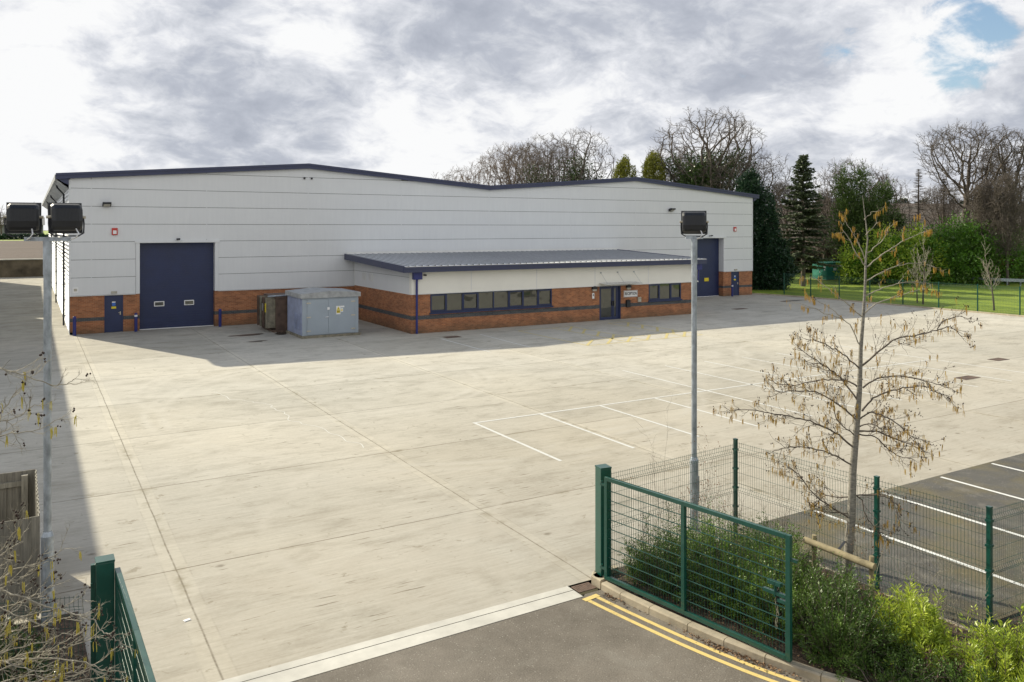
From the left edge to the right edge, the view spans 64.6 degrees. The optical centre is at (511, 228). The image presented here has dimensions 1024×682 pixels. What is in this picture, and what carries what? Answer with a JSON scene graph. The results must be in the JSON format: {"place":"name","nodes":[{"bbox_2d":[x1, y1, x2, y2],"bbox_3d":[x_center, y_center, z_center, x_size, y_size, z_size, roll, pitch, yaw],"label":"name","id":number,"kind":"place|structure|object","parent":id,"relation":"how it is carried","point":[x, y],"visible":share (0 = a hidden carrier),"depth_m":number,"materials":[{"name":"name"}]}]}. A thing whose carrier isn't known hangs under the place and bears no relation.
{"place":"outdoors","nodes":[
{"label":"outdoors","id":0,"kind":"place"},
{"bbox_2d":[0,241,42,258],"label":"field","id":1,"kind":"structure","parent":0,"point":[20,249],"depth_m":142.03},
{"bbox_2d":[0,231,47,240],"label":"meadow","id":2,"kind":"structure","parent":0,"point":[45,232],"depth_m":230.16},
{"bbox_2d":[0,233,48,239],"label":"hedge","id":3,"kind":"object","parent":2,"relation":"on","point":[4,236],"visible":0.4,"depth_m":245.40,"materials":[{"name":"green plant"}]},
{"bbox_2d":[8,611,90,681],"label":"planting bed","id":4,"kind":"object","parent":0,"point":[72,625],"visible":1,"depth_m":11.48,"materials":[{"name":"brown soil"}]},
{"bbox_2d":[0,614,61,681],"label":"shrub","id":5,"kind":"object","parent":4,"relation":"on","point":[14,653],"visible":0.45,"depth_m":10.25,"materials":[{"name":"brown plant"}]},
{"bbox_2d":[0,595,83,681],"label":"fence","id":6,"kind":"object","parent":4,"relation":"on","point":[32,631],"visible":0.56,"depth_m":9.79,"materials":[{"name":"wood"}]},
{"bbox_2d":[3,202,85,626],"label":"floodlight column","id":7,"kind":"structure","parent":4,"relation":"on","point":[21,217],"depth_m":11.98,"materials":[{"name":"metal"}]},
{"bbox_2d":[46,557,51,591],"bbox_3d":[-6.832,5.112,11.956,0.070,0.500,0.007,0,0,-31],"label":"access door","id":8,"kind":"structure","parent":7,"relation":"in","point":[48,582],"depth_m":11.95,"materials":[{"name":"metal"}]},
{"bbox_2d":[0,351,149,681],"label":"alder tree","id":9,"kind":"object","parent":4,"relation":"on","point":[9,625],"visible":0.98,"depth_m":8.30,"materials":[{"name":"brown plant"}]},
{"bbox_2d":[90,554,114,681],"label":"gate post","id":10,"kind":"object","parent":4,"relation":"on","point":[102,584],"visible":0.91,"depth_m":9.77,"materials":[{"name":"metal"}]},
{"bbox_2d":[115,567,155,681],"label":"gate","id":11,"kind":"structure","parent":10,"relation":"attached to","point":[138,666],"depth_m":8.89,"materials":[{"name":"metal"}]},
{"bbox_2d":[43,230,600,681],"bbox_3d":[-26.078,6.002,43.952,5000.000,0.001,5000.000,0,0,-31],"label":"ground","id":12,"kind":"structure","parent":0,"point":[455,622],"depth_m":12.40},
{"bbox_2d":[460,153,518,184],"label":"bare tree","id":13,"kind":"object","parent":12,"relation":"on","point":[476,175],"visible":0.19,"depth_m":115.37,"materials":[{"name":"brown plant"}]},
{"bbox_2d":[497,142,561,184],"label":"bare tree","id":14,"kind":"object","parent":12,"relation":"on","point":[522,164],"visible":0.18,"depth_m":116.99,"materials":[{"name":"brown plant"}]},
{"bbox_2d":[912,183,962,232],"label":"bare tree","id":15,"kind":"object","parent":12,"relation":"on","point":[934,199],"visible":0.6,"depth_m":119.69,"materials":[{"name":"green plant"}]},
{"bbox_2d":[0,276,1023,681],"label":"yard","id":16,"kind":"structure","parent":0,"point":[248,536],"depth_m":22.05,"materials":[{"name":"concrete"}]},
{"bbox_2d":[0,469,39,622],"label":"timber enclosure","id":17,"kind":"object","parent":16,"relation":"on","point":[19,488],"visible":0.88,"depth_m":12.23,"materials":[{"name":"wood"}]},
{"bbox_2d":[0,258,42,277],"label":"retaining wall","id":18,"kind":"structure","parent":16,"relation":"on","point":[32,267],"depth_m":98.14,"materials":[{"name":"concrete"}]},
{"bbox_2d":[257,293,286,332],"bbox_3d":[-13.550,4.847,47.432,2.300,2.130,2.800,0,0,-31],"label":"transformer","id":19,"kind":"object","parent":16,"relation":"on","point":[271,312],"visible":0.66,"depth_m":46.09,"materials":[{"name":"metal"}]},
{"bbox_2d":[285,287,360,338],"bbox_3d":[-10.614,4.672,45.424,3.340,2.520,3.150,0,0,-31],"label":"electrical kiosk","id":20,"kind":"object","parent":16,"relation":"on","point":[314,312],"visible":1,"depth_m":44.22,"materials":[{"name":"blue paint"}]},
{"bbox_2d":[307,299,327,334],"bbox_3d":[-10.504,4.802,43.768,1.200,1.880,0.049,0,0,-31],"label":"door","id":21,"kind":"structure","parent":20,"relation":"in","point":[317,311],"depth_m":43.76,"materials":[{"name":"grey paint"}]},
{"bbox_2d":[328,298,354,333],"bbox_3d":[-9.330,4.802,44.464,1.510,1.880,0.049,0,0,-31],"label":"door","id":22,"kind":"structure","parent":20,"relation":"in","point":[343,322],"depth_m":44.45,"materials":[{"name":"grey paint"}]},
{"bbox_2d":[218,586,582,681],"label":"drainage channel","id":23,"kind":"object","parent":16,"relation":"on","point":[324,665],"visible":1,"depth_m":11.62,"materials":[{"name":"concrete"}]},
{"bbox_2d":[571,582,596,592],"bbox_3d":[1.181,5.907,13.324,0.350,0.009,0.240,0,0,-31],"label":"drain cover","id":24,"kind":"object","parent":23,"relation":"on","point":[583,587],"visible":1,"depth_m":13.31,"materials":[{"name":"metal"}]},
{"bbox_2d":[42,163,759,334],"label":"warehouse","id":25,"kind":"structure","parent":16,"relation":"on","point":[173,248],"depth_m":51.59,"materials":[{"name":"grey metal"}]},
{"bbox_2d":[104,295,122,332],"bbox_3d":[-22.642,4.852,46.078,0.960,2.120,0.130,0,0,-31],"label":"door","id":26,"kind":"structure","parent":25,"relation":"in","point":[113,304],"depth_m":46.05,"materials":[{"name":"blue paint"}]},
{"bbox_2d":[140,242,213,329],"bbox_3d":[-19.890,3.385,48.123,4.140,5.054,0.100,0,0,-31],"label":"roller door","id":27,"kind":"structure","parent":25,"relation":"in","point":[177,279],"depth_m":48.10,"materials":[{"name":"blue paint"}]},
{"bbox_2d":[697,238,718,296],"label":"roller door","id":28,"kind":"structure","parent":25,"relation":"in","point":[708,248],"depth_m":70.21,"materials":[{"name":"blue paint"}]},
{"bbox_2d":[731,271,738,294],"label":"door","id":29,"kind":"structure","parent":25,"relation":"in","point":[734,275],"depth_m":71.14,"materials":[{"name":"blue paint"}]},
{"bbox_2d":[344,248,706,333],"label":"reception wing","id":30,"kind":"structure","parent":16,"relation":"on","point":[413,292],"depth_m":50.03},
{"bbox_2d":[429,289,553,313],"bbox_3d":[-1.084,4.292,47.950,8.350,1.160,0.210,0,0,-31],"label":"window","id":31,"kind":"structure","parent":30,"relation":"in","point":[445,303],"depth_m":47.85,"materials":[{"name":"glass"}]},
{"bbox_2d":[600,287,612,319],"bbox_3d":[6.080,4.857,52.288,1.040,2.110,0.120,0,0,-31],"label":"door","id":32,"kind":"structure","parent":30,"relation":"in","point":[606,293],"depth_m":52.33,"materials":[{"name":"blue paint"}]},
{"bbox_2d":[613,287,616,318],"bbox_3d":[6.699,4.857,52.655,0.360,2.110,0.120,0,0,-31],"label":"door","id":33,"kind":"structure","parent":30,"relation":"in","point":[614,288],"depth_m":52.66,"materials":[{"name":"blue paint"}]},
{"bbox_2d":[648,283,682,301],"bbox_3d":[10.328,4.317,54.721,2.970,1.210,0.210,0,0,-31],"label":"window","id":34,"kind":"structure","parent":30,"relation":"in","point":[665,291],"depth_m":54.76,"materials":[{"name":"glass"}]},
{"bbox_2d":[591,565,618,588],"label":"kerb","id":35,"kind":"structure","parent":16,"relation":"on","point":[596,581],"depth_m":13.44,"materials":[{"name":"concrete"}]},
{"bbox_2d":[520,322,701,345],"bbox_3d":[5.454,5.907,45.975,8.190,0.001,7.390,0,0,-31],"label":"disabled bay marking","id":36,"kind":"object","parent":16,"relation":"on","point":[610,333],"visible":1,"depth_m":45.03,"materials":[{"name":"white paint"}]},
{"bbox_2d":[568,322,685,344],"bbox_3d":[5.537,5.905,45.789,8.162,0.001,6.800,0,0,-31],"label":"disabled bay marking","id":37,"kind":"object","parent":16,"relation":"on","point":[630,337],"visible":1,"depth_m":44.59,"materials":[{"name":"white paint"}]},
{"bbox_2d":[473,346,1023,460],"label":"parking line","id":38,"kind":"object","parent":16,"relation":"on","point":[476,423],"visible":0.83,"depth_m":27.94,"materials":[{"name":"white paint"}]},
{"bbox_2d":[752,293,1023,316],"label":"kerb","id":39,"kind":"structure","parent":16,"relation":"on","point":[897,305],"depth_m":61.32,"materials":[{"name":"concrete"}]},
{"bbox_2d":[0,0,1023,229],"label":"sky","id":40,"kind":"structure","parent":0,"point":[419,88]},
{"bbox_2d":[293,590,814,681],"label":"road","id":41,"kind":"structure","parent":0,"point":[580,639],"depth_m":11.19,"materials":[{"name":"asphalt"}]},
{"bbox_2d":[19,544,1021,681],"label":"leaf litter","id":42,"kind":"object","parent":41,"relation":"on","point":[719,646],"visible":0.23,"depth_m":11.55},
{"bbox_2d":[588,600,777,681],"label":"double yellow line","id":43,"kind":"object","parent":41,"relation":"on","point":[685,645],"visible":1,"depth_m":11.48,"materials":[{"name":"paint"}]},
{"bbox_2d":[596,597,799,681],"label":"double yellow line","id":44,"kind":"object","parent":41,"relation":"on","point":[694,641],"visible":1,"depth_m":11.54,"materials":[{"name":"paint"}]},
{"bbox_2d":[601,581,860,681],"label":"kerb","id":45,"kind":"structure","parent":41,"relation":"on","point":[743,648],"depth_m":11.49,"materials":[{"name":"concrete"}]},
{"bbox_2d":[680,211,708,529],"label":"floodlight column","id":46,"kind":"structure","parent":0,"point":[694,222],"depth_m":15.90,"materials":[{"name":"metal"}]},
{"bbox_2d":[609,536,1023,681],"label":"planting bed","id":47,"kind":"object","parent":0,"point":[795,657],"visible":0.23,"depth_m":11.98,"materials":[{"name":"brown soil"}]},
{"bbox_2d":[595,464,611,581],"bbox_3d":[1.530,4.960,13.589,0.208,1.944,0.208,0,0,-23],"label":"gate post","id":48,"kind":"object","parent":47,"relation":"on","point":[602,471],"visible":0.6,"depth_m":13.52,"materials":[{"name":"metal"}]},
{"bbox_2d":[600,476,798,661],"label":"gate","id":49,"kind":"structure","parent":48,"relation":"attached to","point":[786,602],"depth_m":11.75,"materials":[{"name":"metal"}]},
{"bbox_2d":[620,520,708,590],"bbox_3d":[2.707,5.491,13.834,1.960,1.000,0.983,0,0,-31],"label":"shrub","id":50,"kind":"object","parent":47,"relation":"on","point":[640,568],"visible":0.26,"depth_m":13.42,"materials":[{"name":"green plant"}]},
{"bbox_2d":[622,502,712,608],"bbox_3d":[2.757,5.239,13.279,1.535,1.471,1.838,0,0,-31],"label":"shrub","id":51,"kind":"object","parent":47,"relation":"on","point":[667,567],"visible":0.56,"depth_m":13.14,"materials":[{"name":"green plant"}]},
{"bbox_2d":[609,444,735,574],"bbox_3d":[2.912,4.962,14.438,3.238,1.740,0.036,0,0,-36],"label":"fence","id":52,"kind":"object","parent":47,"relation":"on","point":[676,487],"visible":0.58,"depth_m":14.62,"materials":[{"name":"green metal"}]},
{"bbox_2d":[674,422,727,532],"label":"bare shrub","id":53,"kind":"object","parent":47,"relation":"on","point":[705,489],"visible":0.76,"depth_m":14.47,"materials":[{"name":"brown plant"}]},
{"bbox_2d":[661,496,768,626],"bbox_3d":[3.402,5.257,13.081,1.888,1.532,2.445,0,0,-31],"label":"shrub","id":54,"kind":"object","parent":47,"relation":"on","point":[704,590],"visible":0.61,"depth_m":12.76,"materials":[{"name":"green plant"}]},
{"bbox_2d":[726,523,823,643],"bbox_3d":[4.010,5.364,12.153,1.566,1.270,2.039,0,0,-4],"label":"shrub","id":55,"kind":"object","parent":47,"relation":"on","point":[764,606],"visible":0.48,"depth_m":12.10,"materials":[{"name":"green plant"}]},
{"bbox_2d":[747,480,811,544],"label":"bare shrub","id":56,"kind":"object","parent":47,"relation":"on","point":[785,514],"visible":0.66,"depth_m":14.21,"materials":[{"name":"plant"}]},
{"bbox_2d":[736,511,836,589],"bbox_3d":[4.380,5.381,13.643,1.598,1.213,2.285,0,0,-31],"label":"shrub","id":57,"kind":"object","parent":47,"relation":"on","point":[781,540],"visible":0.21,"depth_m":13.44,"materials":[{"name":"green plant"}]},
{"bbox_2d":[803,534,876,606],"bbox_3d":[5.267,5.462,12.853,0.440,0.900,1.245,0,0,-31],"label":"tree support rail","id":58,"kind":"object","parent":47,"relation":"on","point":[870,565],"visible":0.73,"depth_m":12.70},
{"bbox_2d":[776,546,919,681],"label":"shrub","id":59,"kind":"object","parent":47,"relation":"on","point":[845,627],"visible":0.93,"depth_m":11.02,"materials":[{"name":"green plant"}]},
{"bbox_2d":[713,195,983,583],"bbox_3d":[5.395,2.716,13.256,4.226,6.500,1.879,0,0,6],"label":"alder tree","id":60,"kind":"object","parent":47,"relation":"on","point":[851,512],"visible":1,"depth_m":13.05,"materials":[{"name":"brown plant"}]},
{"bbox_2d":[732,438,993,635],"bbox_3d":[5.564,4.967,13.541,0.098,1.930,4.663,0,0,-35],"label":"fence","id":61,"kind":"object","parent":47,"relation":"on","point":[989,569],"visible":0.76,"depth_m":12.88,"materials":[{"name":"green metal"}]},
{"bbox_2d":[817,476,929,595],"bbox_3d":[5.701,4.887,12.826,1.394,2.053,1.282,0,0,-31],"label":"bare shrub","id":62,"kind":"object","parent":47,"relation":"on","point":[870,544],"visible":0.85,"depth_m":12.85,"materials":[{"name":"brown plant"}]},
{"bbox_2d":[828,641,962,681],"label":"shrub","id":63,"kind":"object","parent":47,"relation":"on","point":[889,676],"visible":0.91,"depth_m":10.30,"materials":[{"name":"green plant"}]},
{"bbox_2d":[864,574,965,676],"bbox_3d":[5.442,5.496,10.980,1.314,1.243,1.690,0,0,5],"label":"shrub","id":64,"kind":"object","parent":47,"relation":"on","point":[912,617],"visible":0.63,"depth_m":10.82,"materials":[{"name":"green plant"}]},
{"bbox_2d":[889,554,953,615],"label":"bare shrub","id":65,"kind":"object","parent":47,"relation":"on","point":[929,587],"visible":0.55,"depth_m":11.73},
{"bbox_2d":[891,516,952,597],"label":"bare shrub","id":66,"kind":"object","parent":47,"relation":"on","point":[913,571],"visible":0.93,"depth_m":12.46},
{"bbox_2d":[863,634,1022,681],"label":"shrub","id":67,"kind":"object","parent":47,"relation":"on","point":[953,677],"visible":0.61,"depth_m":10.25,"materials":[{"name":"green plant"}]},
{"bbox_2d":[912,641,976,681],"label":"shrub","id":68,"kind":"object","parent":47,"relation":"on","point":[960,666],"visible":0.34,"depth_m":10.23,"materials":[{"name":"green plant"}]},
{"bbox_2d":[903,520,1006,632],"bbox_3d":[6.458,5.112,11.738,1.368,1.606,1.134,0,0,13],"label":"bare shrub","id":69,"kind":"object","parent":47,"relation":"on","point":[949,591],"visible":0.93,"depth_m":11.91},
{"bbox_2d":[950,603,1023,681],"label":"shrub","id":70,"kind":"object","parent":47,"relation":"on","point":[1011,664],"visible":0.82,"depth_m":10.24,"materials":[{"name":"green plant"}]},
{"bbox_2d":[983,530,1023,624],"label":"bare shrub","id":71,"kind":"object","parent":47,"relation":"on","point":[1011,590],"visible":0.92,"depth_m":11.79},
{"bbox_2d":[993,501,1023,629],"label":"fence","id":72,"kind":"object","parent":47,"relation":"on","point":[1009,562],"visible":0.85,"depth_m":11.88,"materials":[{"name":"green metal"}]},
{"bbox_2d":[739,453,1023,629],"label":"car park","id":73,"kind":"structure","parent":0,"point":[997,478],"depth_m":15.69,"materials":[{"name":"asphalt"}]},
{"bbox_2d":[732,530,995,634],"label":"kerb","id":74,"kind":"structure","parent":73,"relation":"on","point":[959,626],"depth_m":12.15,"materials":[{"name":"concrete"}]},
{"bbox_2d":[814,463,1023,586],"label":"parking line","id":75,"kind":"object","parent":73,"relation":"on","point":[997,576],"visible":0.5,"depth_m":16.16,"materials":[{"name":"white paint"}]},
{"bbox_2d":[752,272,1023,314],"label":"lawn","id":76,"kind":"structure","parent":0,"point":[1007,293],"depth_m":72.95,"materials":[{"name":"plant"}]},
{"bbox_2d":[476,141,545,184],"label":"bare tree","id":77,"kind":"object","parent":76,"relation":"on","point":[493,168],"visible":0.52,"depth_m":110.98,"materials":[{"name":"brown plant"}]},
{"bbox_2d":[512,132,580,183],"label":"bare tree","id":78,"kind":"object","parent":76,"relation":"on","point":[536,178],"visible":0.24,"depth_m":107.24,"materials":[{"name":"brown plant"}]},
{"bbox_2d":[528,139,591,181],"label":"bare tree","id":79,"kind":"object","parent":76,"relation":"on","point":[559,161],"visible":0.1,"depth_m":113.64,"materials":[{"name":"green plant"}]},
{"bbox_2d":[540,126,616,181],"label":"bare tree","id":80,"kind":"object","parent":76,"relation":"on","point":[580,176],"visible":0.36,"depth_m":105.23,"materials":[{"name":"brown plant"}]},
{"bbox_2d":[611,154,636,177],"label":"golden cypress","id":81,"kind":"object","parent":76,"relation":"on","point":[623,169],"visible":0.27,"depth_m":99.46,"materials":[{"name":"green plant"}]},
{"bbox_2d":[641,149,667,180],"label":"golden cypress","id":82,"kind":"object","parent":76,"relation":"on","point":[650,163],"visible":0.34,"depth_m":99.31,"materials":[{"name":"green plant"}]},
{"bbox_2d":[633,144,688,181],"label":"bare tree","id":83,"kind":"object","parent":76,"relation":"on","point":[663,156],"visible":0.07,"depth_m":111.63,"materials":[{"name":"brown plant"}]},
{"bbox_2d":[678,157,724,188],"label":"evergreen tree","id":84,"kind":"object","parent":76,"relation":"on","point":[682,181],"visible":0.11,"depth_m":97.69,"materials":[{"name":"green plant"}]},
{"bbox_2d":[651,106,766,190],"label":"bare tree","id":85,"kind":"object","parent":76,"relation":"on","point":[710,157],"visible":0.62,"depth_m":96.36,"materials":[{"name":"brown plant"}]},
{"bbox_2d":[695,148,796,208],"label":"bare tree","id":86,"kind":"object","parent":76,"relation":"on","point":[765,172],"visible":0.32,"depth_m":92.54,"materials":[{"name":"brown plant"}]},
{"bbox_2d":[734,166,799,289],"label":"evergreen tree","id":87,"kind":"object","parent":76,"relation":"on","point":[770,246],"visible":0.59,"depth_m":77.21,"materials":[{"name":"green plant"}]},
{"bbox_2d":[770,180,801,238],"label":"bare tree","id":88,"kind":"object","parent":76,"relation":"on","point":[782,220],"visible":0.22,"depth_m":109.44,"materials":[{"name":"brown plant"}]},
{"bbox_2d":[777,154,842,284],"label":"spruce tree","id":89,"kind":"object","parent":76,"relation":"on","point":[808,217],"visible":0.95,"depth_m":81.69,"materials":[{"name":"green plant"}]},
{"bbox_2d":[808,189,838,261],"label":"bare tree","id":90,"kind":"object","parent":76,"relation":"on","point":[823,248],"visible":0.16,"depth_m":103.62,"materials":[{"name":"green plant"}]},
{"bbox_2d":[811,262,839,279],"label":"green kiosk","id":91,"kind":"object","parent":76,"relation":"on","point":[826,272],"visible":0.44,"depth_m":92.04,"materials":[{"name":"paint"}]},
{"bbox_2d":[806,157,899,248],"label":"bare tree","id":92,"kind":"object","parent":76,"relation":"on","point":[829,177],"visible":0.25,"depth_m":97.76,"materials":[{"name":"green plant"}]},
{"bbox_2d":[822,158,915,279],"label":"evergreen tree","id":93,"kind":"object","parent":76,"relation":"on","point":[853,199],"visible":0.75,"depth_m":90.53,"materials":[{"name":"green plant"}]},
{"bbox_2d":[862,173,916,238],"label":"bare tree","id":94,"kind":"object","parent":76,"relation":"on","point":[902,207],"visible":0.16,"depth_m":103.27,"materials":[{"name":"brown plant"}]},
{"bbox_2d":[832,220,954,284],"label":"evergreen bush","id":95,"kind":"object","parent":76,"relation":"on","point":[905,253],"visible":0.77,"depth_m":84.63,"materials":[{"name":"green plant"}]},
{"bbox_2d":[778,210,1023,271],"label":"saplings","id":96,"kind":"object","parent":76,"relation":"on","point":[838,251],"visible":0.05,"depth_m":106.73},
{"bbox_2d":[784,273,1023,314],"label":"lawn fence","id":97,"kind":"object","parent":76,"relation":"on","point":[891,291],"visible":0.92,"depth_m":61.41,"materials":[{"name":"green metal"}]},
{"bbox_2d":[904,169,934,233],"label":"larch tree","id":98,"kind":"object","parent":76,"relation":"on","point":[918,191],"visible":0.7,"depth_m":99.99,"materials":[{"name":"brown plant"}]},
{"bbox_2d":[916,225,932,303],"bbox_3d":[32.020,2.763,62.672,1.292,6.304,1.933,0,0,38],"label":"young tree","id":99,"kind":"object","parent":76,"relation":"on","point":[924,276],"visible":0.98,"depth_m":62.49,"materials":[{"name":"brown plant"}]},
{"bbox_2d":[930,179,957,236],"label":"larch tree","id":100,"kind":"object","parent":76,"relation":"on","point":[944,204],"visible":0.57,"depth_m":95.99,"materials":[{"name":"brown plant"}]},
{"bbox_2d":[910,209,1023,285],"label":"evergreen bush","id":101,"kind":"object","parent":76,"relation":"on","point":[971,265],"visible":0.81,"depth_m":84.82,"materials":[{"name":"green plant"}]},
{"bbox_2d":[912,120,1023,256],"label":"bare tree","id":102,"kind":"object","parent":76,"relation":"on","point":[933,146],"visible":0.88,"depth_m":91.03,"materials":[{"name":"brown plant"}]},
{"bbox_2d":[959,178,1007,283],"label":"bare tree","id":103,"kind":"object","parent":76,"relation":"on","point":[979,197],"visible":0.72,"depth_m":85.51,"materials":[{"name":"brown plant"}]},
{"bbox_2d":[978,235,1000,310],"bbox_3d":[34.139,3.113,57.987,1.840,5.604,1.898,0,0,-31],"label":"young tree","id":104,"kind":"object","parent":76,"relation":"on","point":[987,271],"visible":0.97,"depth_m":58.01,"materials":[{"name":"brown plant"}]},
{"bbox_2d":[968,128,1023,265],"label":"bare tree","id":105,"kind":"object","parent":76,"relation":"on","point":[1018,168],"visible":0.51,"depth_m":89.80,"materials":[{"name":"brown plant"}]},
{"bbox_2d":[971,150,1020,256],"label":"bare tree","id":106,"kind":"object","parent":76,"relation":"on","point":[997,178],"visible":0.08,"depth_m":97.62,"materials":[{"name":"brown plant"}]},
{"bbox_2d":[970,277,1023,285],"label":"guard rail","id":107,"kind":"object","parent":76,"relation":"on","point":[1009,280],"visible":0.69,"depth_m":82.92,"materials":[{"name":"metal"}]},
{"bbox_2d":[980,168,1023,284],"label":"bare tree","id":108,"kind":"object","parent":76,"relation":"on","point":[1009,226],"visible":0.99,"depth_m":83.61,"materials":[{"name":"brown plant"}]},
{"bbox_2d":[776,203,1022,249],"bbox_3d":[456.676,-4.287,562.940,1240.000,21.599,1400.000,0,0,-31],"label":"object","id":109,"kind":"structure","parent":0,"point":[914,210],"depth_m":336.64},
{"bbox_2d":[791,244,1003,272],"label":"undergrowth","id":110,"kind":"object","parent":109,"relation":"on","point":[821,254],"visible":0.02,"depth_m":106.83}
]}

